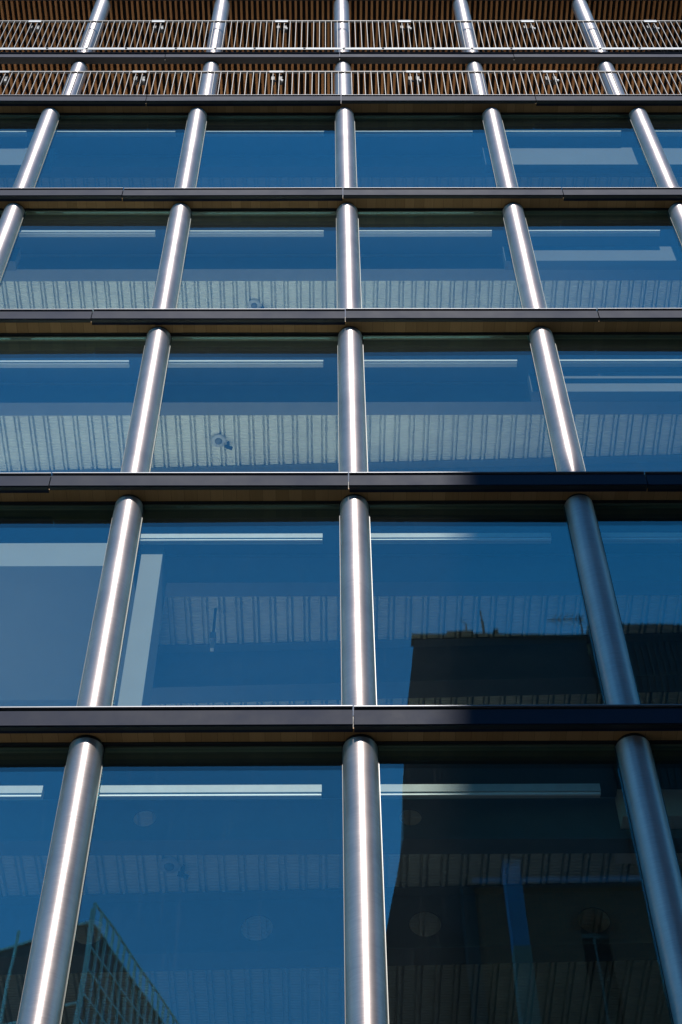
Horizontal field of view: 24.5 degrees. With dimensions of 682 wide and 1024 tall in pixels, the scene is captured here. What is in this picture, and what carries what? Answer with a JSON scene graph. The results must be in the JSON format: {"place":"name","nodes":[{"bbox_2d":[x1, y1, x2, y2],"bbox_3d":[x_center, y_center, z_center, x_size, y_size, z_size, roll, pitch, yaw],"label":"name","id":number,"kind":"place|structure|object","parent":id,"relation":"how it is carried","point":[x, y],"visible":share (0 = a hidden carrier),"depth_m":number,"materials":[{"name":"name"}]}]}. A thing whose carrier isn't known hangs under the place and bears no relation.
{"place":"outdoors","nodes":[
{"label":"outdoors","id":0,"kind":"place"},
{"bbox_2d":[0,0,681,1023],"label":"office building","id":1,"kind":"structure","parent":0,"point":[348,666],"depth_m":18.48,"materials":[{"name":"silver metal"}]},
{"bbox_2d":[0,71,9,84],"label":"balcony railing","id":2,"kind":"object","parent":1,"relation":"on","point":[6,79],"visible":0.98,"depth_m":28.03,"materials":[{"name":"silver metal"}]},
{"bbox_2d":[0,131,26,136],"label":"roller blind","id":3,"kind":"object","parent":1,"relation":"attached to","point":[13,133],"visible":1,"depth_m":26.37,"materials":[{"name":"white fabric"}]},
{"bbox_2d":[0,115,40,117],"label":"window","id":4,"kind":"structure","parent":1,"relation":"in","point":[1,116],"depth_m":26.71,"materials":[{"name":"black glass"}]},
{"bbox_2d":[0,20,41,51],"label":"balcony railing","id":5,"kind":"object","parent":1,"relation":"attached to","point":[31,28],"visible":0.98,"depth_m":30.94,"materials":[{"name":"silver metal"}]},
{"bbox_2d":[0,786,43,799],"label":"roller blind","id":6,"kind":"object","parent":1,"relation":"attached to","point":[21,792],"visible":1,"depth_m":14.05,"materials":[{"name":"white fabric"}]},
{"bbox_2d":[0,747,68,1023],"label":"window","id":7,"kind":"structure","parent":1,"relation":"in","point":[2,749],"depth_m":14.37,"materials":[{"name":"black glass"}]},
{"bbox_2d":[0,505,114,702],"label":"window","id":8,"kind":"structure","parent":1,"relation":"in","point":[2,507],"depth_m":17.45,"materials":[{"name":"black glass"}]},
{"bbox_2d":[0,360,129,367],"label":"roller blind","id":9,"kind":"object","parent":1,"relation":"attached to","point":[64,363],"visible":1,"depth_m":20.21,"materials":[{"name":"white fabric"}]},
{"bbox_2d":[0,71,146,94],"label":"balcony railing","id":10,"kind":"object","parent":1,"relation":"on","point":[135,80],"visible":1,"depth_m":27.95,"materials":[{"name":"silver metal"}]},
{"bbox_2d":[0,336,146,468],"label":"window","id":11,"kind":"structure","parent":1,"relation":"in","point":[2,338],"depth_m":20.55,"materials":[{"name":"black glass"}]},
{"bbox_2d":[0,211,169,304],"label":"window","id":12,"kind":"structure","parent":1,"relation":"in","point":[26,212],"depth_m":23.63,"materials":[{"name":"black metal"}]},
{"bbox_2d":[19,230,155,236],"bbox_3d":[-3.767,-4.127,23.305,2.020,0.048,0.090,0,-54,0],"label":"roller blind","id":13,"kind":"object","parent":1,"relation":"attached to","point":[93,233],"visible":1,"depth_m":23.30,"materials":[{"name":"white fabric"}]},
{"bbox_2d":[22,20,164,51],"bbox_3d":[-4.772,-9.233,30.590,2.598,1.700,0.172,0,-54,0],"label":"balcony railing","id":14,"kind":"object","parent":1,"relation":"attached to","point":[112,48],"visible":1,"depth_m":30.59,"materials":[{"name":"silver metal"}]},
{"bbox_2d":[34,115,187,187],"bbox_3d":[-3.674,-5.697,25.294,2.196,3.552,0.063,0,-54,0],"label":"window","id":15,"kind":"structure","parent":1,"relation":"in","point":[61,116],"depth_m":26.72,"materials":[{"name":"black metal"}]},
{"bbox_2d":[55,131,175,136],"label":"roller blind","id":16,"kind":"object","parent":1,"relation":"attached to","point":[115,134],"visible":1,"depth_m":26.38,"materials":[{"name":"white fabric"}]},
{"bbox_2d":[159,857,188,878],"bbox_3d":[-1.641,3.500,15.425,0.299,0.170,0.201,0,-54,0],"label":"smoke detector","id":17,"kind":"object","parent":1,"relation":"attached to","point":[168,864],"visible":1,"depth_m":15.42,"materials":[{"name":"white plastic"}]},
{"bbox_2d":[60,746,345,1023],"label":"window","id":18,"kind":"structure","parent":1,"relation":"in","point":[135,749],"depth_m":14.38,"materials":[{"name":"black metal"}]},
{"bbox_2d":[98,785,321,799],"bbox_3d":[-1.183,2.524,14.085,2.020,0.120,0.090,0,-54,0],"label":"roller blind","id":19,"kind":"object","parent":1,"relation":"attached to","point":[139,792],"visible":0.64,"depth_m":14.06,"materials":[{"name":"white fabric"}]},
{"bbox_2d":[137,71,283,94],"bbox_3d":[-2.296,-7.392,27.546,2.594,1.548,0.156,0,-54,0],"label":"balcony railing","id":20,"kind":"object","parent":1,"relation":"on","point":[273,80],"visible":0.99,"depth_m":28.01,"materials":[{"name":"silver metal"}]},
{"bbox_2d":[209,608,216,650],"bbox_3d":[-1.476,1.359,18.207,0.070,0.740,0.100,0,-54,0],"label":"ceiling luminaire","id":21,"kind":"object","parent":1,"relation":"hanging from","point":[212,638],"visible":1,"depth_m":18.05,"materials":[{"name":"white paint"}]},
{"bbox_2d":[151,20,288,51],"bbox_3d":[-2.324,-9.239,30.608,2.598,1.700,0.172,0,-54,0],"label":"balcony railing","id":22,"kind":"object","parent":1,"relation":"attached to","point":[231,22],"visible":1,"depth_m":30.74,"materials":[{"name":"silver metal"}]},
{"bbox_2d":[211,434,232,449],"bbox_3d":[-1.637,-0.961,21.598,0.299,0.170,0.201,0,-54,0],"label":"smoke detector","id":23,"kind":"object","parent":1,"relation":"attached to","point":[218,440],"visible":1,"depth_m":21.59,"materials":[{"name":"white plastic"}]},
{"bbox_2d":[111,504,341,705],"bbox_3d":[-1.089,0.976,16.047,2.196,3.552,0.063,0,-54,0],"label":"window","id":24,"kind":"structure","parent":1,"relation":"in","point":[146,506],"depth_m":17.46,"materials":[{"name":"metal"}]},
{"bbox_2d":[139,533,322,544],"bbox_3d":[-1.211,0.303,17.167,2.020,0.102,0.090,0,-54,0],"label":"roller blind","id":25,"kind":"object","parent":1,"relation":"attached to","point":[200,539],"visible":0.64,"depth_m":17.14,"materials":[{"name":"white fabric"}]},
{"bbox_2d":[149,336,338,471],"bbox_3d":[-1.118,-1.246,19.138,2.196,3.552,0.063,0,-54,0],"label":"window","id":26,"kind":"structure","parent":1,"relation":"in","point":[173,338],"depth_m":20.56,"materials":[{"name":"metal"}]},
{"bbox_2d":[168,360,322,367],"bbox_3d":[-1.239,-1.907,20.235,2.020,0.048,0.090,0,-54,0],"label":"roller blind","id":27,"kind":"object","parent":1,"relation":"attached to","point":[233,363],"visible":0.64,"depth_m":20.22,"materials":[{"name":"white fabric"}]},
{"bbox_2d":[248,299,263,308],"bbox_3d":[-1.315,-3.229,24.660,0.299,0.170,0.201,0,-54,0],"label":"smoke detector","id":28,"kind":"object","parent":1,"relation":"attached to","point":[254,304],"visible":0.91,"depth_m":24.66,"materials":[{"name":"white plastic"}]},
{"bbox_2d":[189,230,323,236],"bbox_3d":[-1.267,-4.133,23.324,2.020,0.048,0.090,0,-54,0],"label":"roller blind","id":29,"kind":"object","parent":1,"relation":"attached to","point":[256,233],"visible":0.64,"depth_m":23.31,"materials":[{"name":"white fabric"}]},
{"bbox_2d":[176,211,336,308],"bbox_3d":[-1.147,-3.472,22.229,2.196,3.552,0.062,0,-54,0],"label":"window","id":30,"kind":"structure","parent":1,"relation":"in","point":[192,212],"depth_m":23.65,"materials":[{"name":"metal"}]},
{"bbox_2d":[205,131,323,136],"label":"roller blind","id":31,"kind":"object","parent":1,"relation":"attached to","point":[264,133],"visible":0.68,"depth_m":26.40,"materials":[{"name":"white fabric"}]},
{"bbox_2d":[195,115,335,187],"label":"window","id":32,"kind":"structure","parent":1,"relation":"in","point":[209,116],"depth_m":26.74,"materials":[{"name":"metal"}]},
{"bbox_2d":[280,20,412,51],"bbox_3d":[0.124,-9.245,30.626,2.598,1.700,0.172,0,-54,0],"label":"balcony railing","id":33,"kind":"object","parent":1,"relation":"attached to","point":[351,21],"visible":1,"depth_m":30.71,"materials":[{"name":"silver metal"}]},
{"bbox_2d":[277,71,421,94],"bbox_3d":[0.152,-7.398,27.564,2.594,1.548,0.156,0,-54,0],"label":"balcony railing","id":34,"kind":"object","parent":1,"relation":"on","point":[410,80],"visible":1,"depth_m":28.03,"materials":[{"name":"grey metal"}]},
{"bbox_2d":[355,131,472,136],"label":"roller blind","id":35,"kind":"object","parent":1,"relation":"attached to","point":[413,133],"visible":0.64,"depth_m":26.42,"materials":[{"name":"white fabric"}]},
{"bbox_2d":[359,230,491,236],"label":"roller blind","id":36,"kind":"object","parent":1,"relation":"attached to","point":[425,233],"visible":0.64,"depth_m":23.33,"materials":[{"name":"white fabric"}]},
{"bbox_2d":[354,115,496,186],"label":"window","id":37,"kind":"structure","parent":1,"relation":"in","point":[355,116],"depth_m":26.76,"materials":[{"name":"metal"}]},
{"bbox_2d":[364,360,516,366],"bbox_3d":[1.261,-1.913,20.253,2.020,0.048,0.090,0,-54,0],"label":"roller blind","id":38,"kind":"object","parent":1,"relation":"attached to","point":[440,363],"visible":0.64,"depth_m":20.23,"materials":[{"name":"white fabric"}]},
{"bbox_2d":[358,211,522,307],"bbox_3d":[1.353,-3.479,22.246,2.196,3.552,0.062,0,-54,0],"label":"window","id":39,"kind":"structure","parent":1,"relation":"in","point":[359,212],"depth_m":23.67,"materials":[{"name":"metal"}]},
{"bbox_2d":[362,335,556,471],"bbox_3d":[1.383,-1.256,19.154,2.196,3.552,0.063,0,-54,0],"label":"window","id":40,"kind":"structure","parent":1,"relation":"in","point":[364,337],"depth_m":20.57,"materials":[{"name":"metal"}]},
{"bbox_2d":[370,533,551,543],"bbox_3d":[1.289,0.297,17.186,2.020,0.102,0.090,0,-54,0],"label":"roller blind","id":41,"kind":"object","parent":1,"relation":"attached to","point":[460,538],"visible":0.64,"depth_m":17.16,"materials":[{"name":"white fabric"}]},
{"bbox_2d":[405,20,535,51],"bbox_3d":[2.572,-9.251,30.644,2.598,1.700,0.172,0,-54,0],"label":"balcony railing","id":42,"kind":"object","parent":1,"relation":"attached to","point":[525,29],"visible":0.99,"depth_m":30.78,"materials":[{"name":"silver metal"}]},
{"bbox_2d":[368,504,605,704],"bbox_3d":[1.410,0.971,16.065,2.196,3.552,0.063,0,-54,0],"label":"window","id":43,"kind":"structure","parent":1,"relation":"in","point":[371,506],"depth_m":17.48,"materials":[{"name":"metal"}]},
{"bbox_2d":[416,71,559,93],"bbox_3d":[2.600,-7.404,27.582,2.594,1.548,0.156,0,-54,0],"label":"balcony railing","id":44,"kind":"object","parent":1,"relation":"on","point":[547,80],"visible":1,"depth_m":27.98,"materials":[{"name":"silver metal"}]},
{"bbox_2d":[380,784,600,798],"bbox_3d":[1.317,2.518,14.104,2.020,0.120,0.090,0,-54,0],"label":"roller blind","id":45,"kind":"object","parent":1,"relation":"attached to","point":[413,791],"visible":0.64,"depth_m":14.08,"materials":[{"name":"white fabric"}]},
{"bbox_2d":[377,744,673,1023],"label":"window","id":46,"kind":"structure","parent":1,"relation":"in","point":[541,747],"depth_m":14.39,"materials":[{"name":"metal"}]},
{"bbox_2d":[505,131,620,136],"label":"roller blind","id":47,"kind":"object","parent":1,"relation":"attached to","point":[563,133],"visible":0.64,"depth_m":26.44,"materials":[{"name":"white fabric"}]},
{"bbox_2d":[501,114,657,186],"bbox_3d":[3.824,-5.715,25.351,2.196,3.552,0.062,0,-54,0],"label":"window","id":48,"kind":"structure","parent":1,"relation":"in","point":[526,115],"depth_m":26.77,"materials":[{"name":"metal"}]},
{"bbox_2d":[529,230,659,236],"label":"roller blind","id":49,"kind":"object","parent":1,"relation":"attached to","point":[559,233],"visible":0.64,"depth_m":23.34,"materials":[{"name":"white fabric"}]},
{"bbox_2d":[527,20,664,51],"bbox_3d":[5.020,-9.257,30.662,2.598,1.700,0.172,0,-54,0],"label":"balcony railing","id":50,"kind":"object","parent":1,"relation":"attached to","point":[647,28],"visible":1,"depth_m":30.75,"materials":[{"name":"silver metal"}]},
{"bbox_2d":[524,210,681,307],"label":"window","id":51,"kind":"structure","parent":1,"relation":"in","point":[535,212],"depth_m":23.68,"materials":[{"name":"metal"}]},
{"bbox_2d":[550,71,681,93],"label":"balcony railing","id":52,"kind":"object","parent":1,"relation":"on","point":[630,72],"visible":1,"depth_m":27.93,"materials":[{"name":"silver metal"}]},
{"bbox_2d":[553,334,681,470],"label":"window","id":53,"kind":"structure","parent":1,"relation":"in","point":[556,336],"depth_m":20.59,"materials":[{"name":"metal"}]},
{"bbox_2d":[560,359,681,366],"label":"roller blind","id":54,"kind":"object","parent":1,"relation":"attached to","point":[620,362],"visible":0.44,"depth_m":20.26,"materials":[{"name":"white fabric"}]},
{"bbox_2d":[593,503,681,703],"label":"window","id":55,"kind":"structure","parent":1,"relation":"in","point":[596,505],"depth_m":17.50,"materials":[{"name":"metal"}]},
{"bbox_2d":[601,533,681,542],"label":"roller blind","id":56,"kind":"object","parent":1,"relation":"attached to","point":[641,537],"depth_m":17.17,"materials":[{"name":"white fabric"}]},
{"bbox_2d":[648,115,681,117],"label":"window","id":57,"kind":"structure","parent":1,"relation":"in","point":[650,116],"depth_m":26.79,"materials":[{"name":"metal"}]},
{"bbox_2d":[650,20,681,51],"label":"balcony railing","id":58,"kind":"object","parent":1,"relation":"attached to","point":[671,22],"visible":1,"depth_m":30.84,"materials":[{"name":"silver metal"}]},
{"bbox_2d":[650,744,681,876],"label":"window","id":59,"kind":"structure","parent":1,"relation":"in","point":[653,746],"depth_m":14.41,"materials":[{"name":"metal"}]},
{"bbox_2d":[655,131,681,136],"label":"roller blind","id":60,"kind":"object","parent":1,"relation":"attached to","point":[668,133],"depth_m":26.45,"materials":[{"name":"white fabric"}]}
]}

